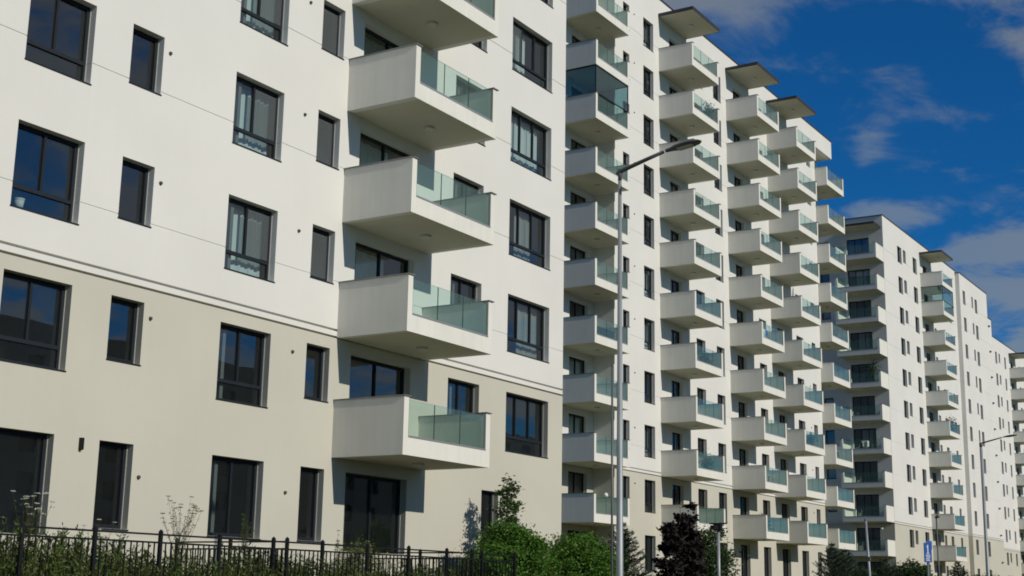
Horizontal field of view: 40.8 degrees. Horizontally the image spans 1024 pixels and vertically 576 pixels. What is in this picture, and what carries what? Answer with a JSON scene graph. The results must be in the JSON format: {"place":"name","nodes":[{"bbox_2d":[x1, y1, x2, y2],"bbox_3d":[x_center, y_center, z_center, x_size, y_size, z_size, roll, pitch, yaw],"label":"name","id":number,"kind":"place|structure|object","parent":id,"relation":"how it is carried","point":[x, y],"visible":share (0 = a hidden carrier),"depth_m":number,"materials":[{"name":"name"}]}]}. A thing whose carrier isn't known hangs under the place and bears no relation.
{"place":"outdoors","nodes":[
{"label":"outdoors","id":0,"kind":"place"},
{"bbox_2d":[616,139,701,575],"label":"street lamp","id":1,"kind":"object","parent":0,"point":[683,145],"visible":1,"depth_m":24.86,"materials":[{"name":"metal"}]},
{"bbox_2d":[698,448,715,469],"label":"potted plant","id":2,"kind":"object","parent":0,"point":[708,463],"visible":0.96,"depth_m":78.67,"materials":[{"name":"green plant"}]},
{"bbox_2d":[700,100,716,118],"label":"potted plant","id":3,"kind":"object","parent":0,"point":[706,110],"visible":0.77,"depth_m":83.30,"materials":[{"name":"green plant"}]},
{"bbox_2d":[663,0,1023,352],"label":"sky","id":4,"kind":"structure","parent":0,"point":[919,104],"materials":[{"name":"blue"}]},
{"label":"lawn","id":5,"kind":"structure","parent":0,"visible":0},
{"bbox_2d":[11,490,54,574],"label":"wild carrot","id":6,"kind":"object","parent":5,"relation":"on","point":[29,530],"visible":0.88,"depth_m":22.75,"materials":[{"name":"green plant"}]},
{"bbox_2d":[63,525,85,575],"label":"wild carrot","id":7,"kind":"object","parent":5,"relation":"on","point":[72,543],"visible":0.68,"depth_m":23.48,"materials":[{"name":"green plant"}]},
{"bbox_2d":[160,496,202,564],"bbox_3d":[-6.402,5.027,26.552,0.838,2.017,0.777,5,-13,-16],"label":"wispy weed","id":8,"kind":"object","parent":5,"relation":"on","point":[178,540],"visible":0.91,"depth_m":26.55,"materials":[{"name":"green plant"}]},
{"bbox_2d":[173,537,288,575],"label":"garden fence","id":9,"kind":"object","parent":5,"relation":"on","point":[286,544],"visible":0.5,"depth_m":28.15,"materials":[{"name":"black metal"}]},
{"bbox_2d":[240,515,254,559],"bbox_3d":[-5.379,5.401,27.583,0.356,1.768,0.303,-7,-15,31],"label":"tall weed","id":10,"kind":"object","parent":5,"relation":"on","point":[243,536],"visible":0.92,"depth_m":27.69,"materials":[{"name":"green plant"}]},
{"bbox_2d":[0,521,515,575],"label":"garden fence","id":11,"kind":"object","parent":5,"relation":"on","point":[160,534],"visible":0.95,"depth_m":25.98,"materials":[{"name":"black metal"}]},
{"bbox_2d":[0,0,565,575],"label":"apartment building","id":12,"kind":"structure","parent":5,"relation":"on","point":[304,284],"depth_m":33.46,"materials":[{"name":"white paint"}]},
{"bbox_2d":[14,197,24,207],"bbox_3d":[-9.713,-1.653,27.147,0.216,0.220,0.216,-7,-15,31],"label":"flower pot","id":13,"kind":"object","parent":12,"relation":"in","point":[19,201],"visible":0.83,"depth_m":27.08,"materials":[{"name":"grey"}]},
{"bbox_2d":[0,429,47,534],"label":"window","id":14,"kind":"structure","parent":12,"relation":"in","point":[44,437],"depth_m":26.72,"materials":[{"name":"black"}]},
{"bbox_2d":[0,271,66,371],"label":"window","id":15,"kind":"structure","parent":12,"relation":"in","point":[62,296],"depth_m":27.04,"materials":[{"name":"black"}]},
{"bbox_2d":[10,123,78,225],"bbox_3d":[-9.312,-2.272,27.469,0.292,1.758,1.682,-7,-15,31],"label":"window","id":16,"kind":"structure","parent":12,"relation":"in","point":[70,202],"depth_m":27.67,"materials":[{"name":"black"}]},
{"bbox_2d":[24,0,91,85],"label":"window","id":17,"kind":"structure","parent":12,"relation":"in","point":[52,50],"depth_m":28.45,"materials":[{"name":"black"}]},
{"bbox_2d":[92,441,128,530],"bbox_3d":[-8.204,4.033,28.076,0.292,1.768,0.942,-7,-15,31],"label":"window","id":18,"kind":"structure","parent":12,"relation":"in","point":[117,526],"depth_m":28.39,"materials":[{"name":"black"}]},
{"bbox_2d":[106,297,140,365],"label":"window","id":19,"kind":"structure","parent":12,"relation":"in","point":[135,306],"depth_m":29.09,"materials":[{"name":"black"}]},
{"bbox_2d":[117,160,151,227],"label":"window","id":20,"kind":"structure","parent":12,"relation":"in","point":[145,171],"depth_m":29.74,"materials":[{"name":"black"}]},
{"bbox_2d":[129,28,161,95],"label":"window","id":21,"kind":"structure","parent":12,"relation":"in","point":[155,41],"depth_m":30.39,"materials":[{"name":"black metal"}]},
{"bbox_2d":[207,456,260,539],"bbox_3d":[-6.304,4.735,31.053,0.292,1.788,1.722,-7,-15,31],"label":"window","id":22,"kind":"structure","parent":12,"relation":"in","point":[255,464],"depth_m":31.25,"materials":[{"name":"black"}]},
{"bbox_2d":[215,324,267,408],"bbox_3d":[-6.252,1.797,31.702,0.292,1.768,1.722,-7,-15,31],"label":"window","id":23,"kind":"structure","parent":12,"relation":"in","point":[259,385],"depth_m":31.96,"materials":[{"name":"black"}]},
{"bbox_2d":[224,197,274,282],"bbox_3d":[-6.297,-1.037,32.390,0.520,1.940,1.722,-7,-15,31],"label":"window","id":24,"kind":"structure","parent":12,"relation":"in","point":[245,253],"depth_m":32.76,"materials":[{"name":"black"}]},
{"bbox_2d":[232,76,281,162],"bbox_3d":[-6.245,-3.966,33.037,0.520,1.940,1.722,-7,-15,31],"label":"window","id":25,"kind":"structure","parent":12,"relation":"in","point":[252,129],"depth_m":33.41,"materials":[{"name":"black metal"}]},
{"bbox_2d":[240,0,287,45],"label":"window","id":26,"kind":"structure","parent":12,"relation":"in","point":[260,14],"depth_m":34.08,"materials":[{"name":"black metal"}]},
{"bbox_2d":[297,467,320,542],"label":"window","id":27,"kind":"structure","parent":12,"relation":"in","point":[316,472],"depth_m":33.50,"materials":[{"name":"black"}]},
{"bbox_2d":[304,345,328,402],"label":"window","id":28,"kind":"structure","parent":12,"relation":"in","point":[321,351],"depth_m":34.21,"materials":[{"name":"black"}]},
{"bbox_2d":[310,227,333,284],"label":"window","id":29,"kind":"structure","parent":12,"relation":"in","point":[327,235],"depth_m":34.86,"materials":[{"name":"black"}]},
{"bbox_2d":[316,113,338,169],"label":"window","id":30,"kind":"structure","parent":12,"relation":"in","point":[332,123],"depth_m":35.52,"materials":[{"name":"black"}]},
{"bbox_2d":[321,4,344,59],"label":"window","id":31,"kind":"structure","parent":12,"relation":"in","point":[337,21],"depth_m":36.16,"materials":[{"name":"black metal"}]},
{"bbox_2d":[346,473,401,553],"bbox_3d":[-3.673,6.015,35.303,0.100,2.360,2.580,-7,-15,31],"label":"window","id":32,"kind":"structure","parent":12,"relation":"in","point":[398,497],"depth_m":36.02,"materials":[{"name":"black"}]},
{"bbox_2d":[351,356,404,396],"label":"window","id":33,"kind":"structure","parent":12,"relation":"in","point":[402,384],"depth_m":36.23,"materials":[{"name":"black"}]},
{"bbox_2d":[364,27,398,54],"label":"window","id":34,"kind":"structure","parent":12,"relation":"in","point":[370,46],"depth_m":37.88,"materials":[{"name":"black"}]},
{"bbox_2d":[355,242,408,278],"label":"window","id":35,"kind":"structure","parent":12,"relation":"in","point":[366,265],"depth_m":36.75,"materials":[{"name":"black glass"}]},
{"bbox_2d":[360,133,409,164],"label":"window","id":36,"kind":"structure","parent":12,"relation":"in","point":[368,154],"depth_m":37.38,"materials":[{"name":"black"}]},
{"bbox_2d":[448,379,473,413],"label":"window","id":37,"kind":"structure","parent":12,"relation":"in","point":[456,383],"depth_m":39.55,"materials":[{"name":"black"}]},
{"bbox_2d":[451,276,476,302],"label":"window","id":38,"kind":"structure","parent":12,"relation":"in","point":[474,290],"depth_m":40.16,"materials":[{"name":"black"}]},
{"bbox_2d":[454,176,478,196],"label":"window","id":39,"kind":"structure","parent":12,"relation":"in","point":[463,182],"depth_m":40.67,"materials":[{"name":"black"}]},
{"bbox_2d":[456,79,485,146],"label":"window","id":40,"kind":"structure","parent":12,"relation":"in","point":[465,86],"depth_m":41.29,"materials":[{"name":"black metal"}]},
{"bbox_2d":[481,491,492,531],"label":"window","id":41,"kind":"structure","parent":12,"relation":"in","point":[490,494],"depth_m":40.19,"materials":[{"name":"black"}]},
{"bbox_2d":[505,393,547,458],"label":"window","id":42,"kind":"structure","parent":12,"relation":"in","point":[540,442],"depth_m":42.45,"materials":[{"name":"black"}]},
{"bbox_2d":[507,296,548,362],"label":"window","id":43,"kind":"structure","parent":12,"relation":"in","point":[525,321],"depth_m":43.29,"materials":[{"name":"black"}]},
{"bbox_2d":[509,202,550,270],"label":"window","id":44,"kind":"structure","parent":12,"relation":"in","point":[522,243],"depth_m":43.77,"materials":[{"name":"black"}]},
{"bbox_2d":[510,110,551,180],"bbox_3d":[0.421,-4.478,44.056,0.521,1.950,2.512,-7,-15,31],"label":"window","id":45,"kind":"structure","parent":12,"relation":"in","point":[523,144],"depth_m":44.43,"materials":[{"name":"black"}]},
{"bbox_2d":[512,22,552,93],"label":"window","id":46,"kind":"structure","parent":12,"relation":"in","point":[518,54],"depth_m":44.84,"materials":[{"name":"black metal"}]},
{"bbox_2d":[0,516,591,575],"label":"tall weeds","id":47,"kind":"object","parent":5,"relation":"on","point":[57,568],"visible":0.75,"depth_m":24.48,"materials":[{"name":"green plant"}]},
{"bbox_2d":[328,535,392,575],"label":"yellow green bush","id":48,"kind":"object","parent":5,"relation":"on","point":[361,550],"visible":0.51,"depth_m":30.46,"materials":[{"name":"green plant"}]},
{"bbox_2d":[369,549,473,575],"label":"garden fence","id":49,"kind":"object","parent":5,"relation":"on","point":[471,555],"visible":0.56,"depth_m":33.67,"materials":[{"name":"black metal"}]},
{"bbox_2d":[486,473,525,525],"bbox_3d":[-0.131,6.915,38.035,1.069,3.610,1.026,6,-13,-20],"label":"slender sapling","id":50,"kind":"object","parent":5,"relation":"on","point":[507,502],"visible":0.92,"depth_m":38.21,"materials":[{"name":"green plant"}]},
{"bbox_2d":[455,517,572,575],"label":"green shrub","id":51,"kind":"object","parent":5,"relation":"on","point":[526,546],"visible":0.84,"depth_m":36.51,"materials":[{"name":"green plant"}]},
{"bbox_2d":[545,527,629,575],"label":"green shrub","id":52,"kind":"object","parent":5,"relation":"on","point":[578,552],"visible":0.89,"depth_m":38.87,"materials":[{"name":"green plant"}]},
{"bbox_2d":[611,365,613,575],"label":"metal pole","id":53,"kind":"object","parent":5,"relation":"on","point":[612,366],"visible":1,"depth_m":29.77,"materials":[{"name":"grey metal"}]},
{"bbox_2d":[604,522,653,575],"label":"conifer tree","id":54,"kind":"object","parent":5,"relation":"on","point":[629,560],"visible":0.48,"depth_m":42.45,"materials":[{"name":"green plant"}]},
{"bbox_2d":[651,501,708,575],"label":"plum tree","id":55,"kind":"object","parent":5,"relation":"on","point":[684,535],"visible":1,"depth_m":46.45,"materials":[{"name":"purple plant"}]},
{"bbox_2d":[662,519,748,575],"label":"green tree","id":56,"kind":"object","parent":5,"relation":"on","point":[710,557],"visible":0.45,"depth_m":50.95,"materials":[{"name":"green plant"}]},
{"bbox_2d":[561,0,855,575],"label":"apartment building","id":57,"kind":"structure","parent":5,"relation":"on","point":[750,409],"depth_m":82.10,"materials":[{"name":"white paint"}]},
{"bbox_2d":[568,471,583,492],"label":"window","id":58,"kind":"structure","parent":57,"relation":"in","point":[573,473],"depth_m":71.60,"materials":[{"name":"black"}]},
{"bbox_2d":[568,413,583,432],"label":"window","id":59,"kind":"structure","parent":57,"relation":"in","point":[574,423],"depth_m":72.44,"materials":[{"name":"black"}]},
{"bbox_2d":[569,356,584,373],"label":"window","id":60,"kind":"structure","parent":57,"relation":"in","point":[574,367],"depth_m":73.09,"materials":[{"name":"black"}]},
{"bbox_2d":[570,301,584,315],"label":"window","id":61,"kind":"structure","parent":57,"relation":"in","point":[574,303],"depth_m":73.47,"materials":[{"name":"black"}]},
{"bbox_2d":[570,246,584,259],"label":"window","id":62,"kind":"structure","parent":57,"relation":"in","point":[575,255],"depth_m":74.53,"materials":[{"name":"black"}]},
{"bbox_2d":[597,326,614,338],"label":"storage box","id":63,"kind":"object","parent":57,"relation":"on","point":[602,331],"visible":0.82,"depth_m":71.21,"materials":[{"name":"glass"}]},
{"bbox_2d":[644,166,652,197],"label":"window","id":64,"kind":"structure","parent":57,"relation":"in","point":[646,168],"depth_m":79.88,"materials":[{"name":"black"}]},
{"bbox_2d":[643,68,653,100],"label":"window","id":65,"kind":"structure","parent":57,"relation":"in","point":[649,92],"depth_m":81.02,"materials":[{"name":"black metal"}]},
{"bbox_2d":[643,20,653,52],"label":"window","id":66,"kind":"structure","parent":57,"relation":"in","point":[645,43],"depth_m":81.84,"materials":[{"name":"black metal"}]},
{"bbox_2d":[645,535,652,571],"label":"window","id":67,"kind":"structure","parent":57,"relation":"in","point":[651,537],"depth_m":75.36,"materials":[{"name":"black"}]},
{"bbox_2d":[645,480,652,512],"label":"window","id":68,"kind":"structure","parent":57,"relation":"in","point":[651,482],"depth_m":76.02,"materials":[{"name":"black"}]},
{"bbox_2d":[644,267,653,299],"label":"window","id":69,"kind":"structure","parent":57,"relation":"in","point":[646,291],"depth_m":78.63,"materials":[{"name":"black"}]},
{"bbox_2d":[644,216,653,248],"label":"window","id":70,"kind":"structure","parent":57,"relation":"in","point":[650,240],"depth_m":79.22,"materials":[{"name":"black"}]},
{"bbox_2d":[644,117,653,148],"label":"window","id":71,"kind":"structure","parent":57,"relation":"in","point":[645,119],"depth_m":80.43,"materials":[{"name":"black metal"}]},
{"bbox_2d":[644,372,654,404],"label":"window","id":72,"kind":"structure","parent":57,"relation":"in","point":[645,373],"depth_m":77.20,"materials":[{"name":"black"}]},
{"bbox_2d":[644,319,654,351],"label":"window","id":73,"kind":"structure","parent":57,"relation":"in","point":[646,342],"depth_m":77.94,"materials":[{"name":"black"}]},
{"bbox_2d":[644,426,655,458],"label":"window","id":74,"kind":"structure","parent":57,"relation":"in","point":[646,430],"depth_m":76.65,"materials":[{"name":"black"}]},
{"bbox_2d":[671,329,679,343],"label":"window","id":75,"kind":"structure","parent":57,"relation":"in","point":[672,334],"depth_m":81.10,"materials":[{"name":"black"}]},
{"bbox_2d":[672,485,680,503],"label":"window","id":76,"kind":"structure","parent":57,"relation":"in","point":[674,486],"depth_m":79.17,"materials":[{"name":"black"}]},
{"bbox_2d":[672,432,680,449],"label":"window","id":77,"kind":"structure","parent":57,"relation":"in","point":[679,443],"depth_m":79.59,"materials":[{"name":"black"}]},
{"bbox_2d":[698,439,703,455],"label":"window","id":78,"kind":"structure","parent":57,"relation":"in","point":[699,440],"depth_m":82.40,"materials":[{"name":"black"}]},
{"bbox_2d":[698,489,704,507],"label":"window","id":79,"kind":"structure","parent":57,"relation":"in","point":[699,490],"depth_m":81.92,"materials":[{"name":"black"}]},
{"bbox_2d":[697,350,715,364],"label":"potted plant","id":80,"kind":"object","parent":57,"relation":"on","point":[702,356],"visible":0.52,"depth_m":80.24,"materials":[{"name":"green plant"}]},
{"bbox_2d":[740,496,746,514],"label":"window","id":81,"kind":"structure","parent":57,"relation":"in","point":[745,498],"depth_m":87.27,"materials":[{"name":"black"}]},
{"bbox_2d":[741,545,747,575],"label":"window","id":82,"kind":"structure","parent":57,"relation":"in","point":[742,546],"depth_m":86.50,"materials":[{"name":"black"}]},
{"bbox_2d":[764,547,768,575],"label":"window","id":83,"kind":"structure","parent":57,"relation":"in","point":[767,548],"depth_m":89.45,"materials":[{"name":"black"}]},
{"bbox_2d":[783,549,788,575],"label":"window","id":84,"kind":"structure","parent":57,"relation":"in","point":[783,549],"depth_m":92.35,"materials":[{"name":"black"}]},
{"bbox_2d":[802,551,806,575],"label":"window","id":85,"kind":"structure","parent":57,"relation":"in","point":[802,551],"depth_m":95.33,"materials":[{"name":"black"}]},
{"bbox_2d":[806,431,817,444],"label":"potted plant","id":86,"kind":"object","parent":57,"relation":"on","point":[810,439],"visible":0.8,"depth_m":93.19,"materials":[{"name":"green plant"}]},
{"bbox_2d":[709,523,726,575],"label":"lamp post","id":87,"kind":"object","parent":5,"relation":"on","point":[718,527],"visible":1,"depth_m":36.56,"materials":[{"name":"metal"}]},
{"bbox_2d":[812,543,852,575],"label":"conifer tree","id":88,"kind":"object","parent":5,"relation":"on","point":[833,553],"visible":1,"depth_m":58.56,"materials":[{"name":"green plant"}]},
{"bbox_2d":[827,550,867,575],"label":"conifer tree","id":89,"kind":"object","parent":5,"relation":"on","point":[847,563],"visible":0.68,"depth_m":61.73,"materials":[{"name":"green plant"}]},
{"bbox_2d":[864,519,870,575],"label":"thin mast","id":90,"kind":"object","parent":5,"relation":"on","point":[867,550],"visible":1,"depth_m":50.16,"materials":[{"name":"metal"}]},
{"bbox_2d":[862,558,906,575],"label":"conifer tree","id":91,"kind":"object","parent":5,"relation":"on","point":[887,571],"visible":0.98,"depth_m":62.21,"materials":[{"name":"green plant"}]},
{"bbox_2d":[819,214,969,575],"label":"apartment building","id":92,"kind":"structure","parent":5,"relation":"on","point":[904,477],"depth_m":130.29,"materials":[{"name":"white paint"}]},
{"bbox_2d":[847,238,868,254],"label":"window","id":93,"kind":"structure","parent":92,"relation":"in","point":[862,238],"depth_m":130.59,"materials":[{"name":"black"}]},
{"bbox_2d":[848,269,869,285],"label":"window","id":94,"kind":"structure","parent":92,"relation":"in","point":[861,279],"depth_m":129.89,"materials":[{"name":"black"}]},
{"bbox_2d":[849,300,871,317],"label":"window","id":95,"kind":"structure","parent":92,"relation":"in","point":[865,300],"depth_m":129.16,"materials":[{"name":"black"}]},
{"bbox_2d":[850,332,872,349],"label":"window","id":96,"kind":"structure","parent":92,"relation":"in","point":[862,338],"depth_m":128.56,"materials":[{"name":"black"}]},
{"bbox_2d":[851,363,873,382],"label":"window","id":97,"kind":"structure","parent":92,"relation":"in","point":[873,363],"depth_m":127.97,"materials":[{"name":"black"}]},
{"bbox_2d":[853,396,875,415],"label":"window","id":98,"kind":"structure","parent":92,"relation":"in","point":[860,396],"depth_m":127.31,"materials":[{"name":"black"}]},
{"bbox_2d":[854,428,876,448],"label":"window","id":99,"kind":"structure","parent":92,"relation":"in","point":[866,434],"depth_m":126.63,"materials":[{"name":"black"}]},
{"bbox_2d":[855,461,877,481],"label":"window","id":100,"kind":"structure","parent":92,"relation":"in","point":[866,461],"depth_m":125.89,"materials":[{"name":"black"}]},
{"bbox_2d":[856,494,879,515],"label":"window","id":101,"kind":"structure","parent":92,"relation":"in","point":[871,494],"depth_m":125.32,"materials":[{"name":"black"}]},
{"bbox_2d":[857,528,880,549],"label":"window","id":102,"kind":"structure","parent":92,"relation":"in","point":[857,528],"depth_m":124.64,"materials":[{"name":"black"}]},
{"bbox_2d":[866,359,884,381],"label":"potted tree","id":103,"kind":"object","parent":92,"relation":"on","point":[872,367],"visible":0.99,"depth_m":125.29,"materials":[{"name":"green plant"}]},
{"bbox_2d":[882,556,935,575],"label":"round tree","id":104,"kind":"object","parent":5,"relation":"on","point":[910,569],"visible":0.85,"depth_m":68.03,"materials":[{"name":"green plant"}]},
{"bbox_2d":[923,542,931,575],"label":"parking sign","id":105,"kind":"object","parent":5,"relation":"on","point":[927,553],"visible":1,"depth_m":53.18,"materials":[{"name":"blue metal"}]},
{"bbox_2d":[935,515,939,575],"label":"slim lamp","id":106,"kind":"object","parent":5,"relation":"on","point":[937,516],"visible":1,"depth_m":62.23,"materials":[{"name":"grey metal"}]},
{"bbox_2d":[946,560,969,575],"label":"conifer tree","id":107,"kind":"object","parent":5,"relation":"on","point":[960,568],"visible":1,"depth_m":75.69,"materials":[{"name":"green plant"}]},
{"bbox_2d":[954,272,1005,575],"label":"apartment building","id":108,"kind":"structure","parent":5,"relation":"on","point":[978,403],"depth_m":152.14,"materials":[{"name":"white paint"}]},
{"bbox_2d":[979,434,1016,575],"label":"street lamp","id":109,"kind":"object","parent":5,"relation":"on","point":[984,516],"visible":1,"depth_m":71.04,"materials":[{"name":"metal"}]},
{"bbox_2d":[992,336,1023,575],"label":"apartment building","id":110,"kind":"structure","parent":5,"relation":"on","point":[1008,364],"depth_m":189.84,"materials":[{"name":"white paint"}]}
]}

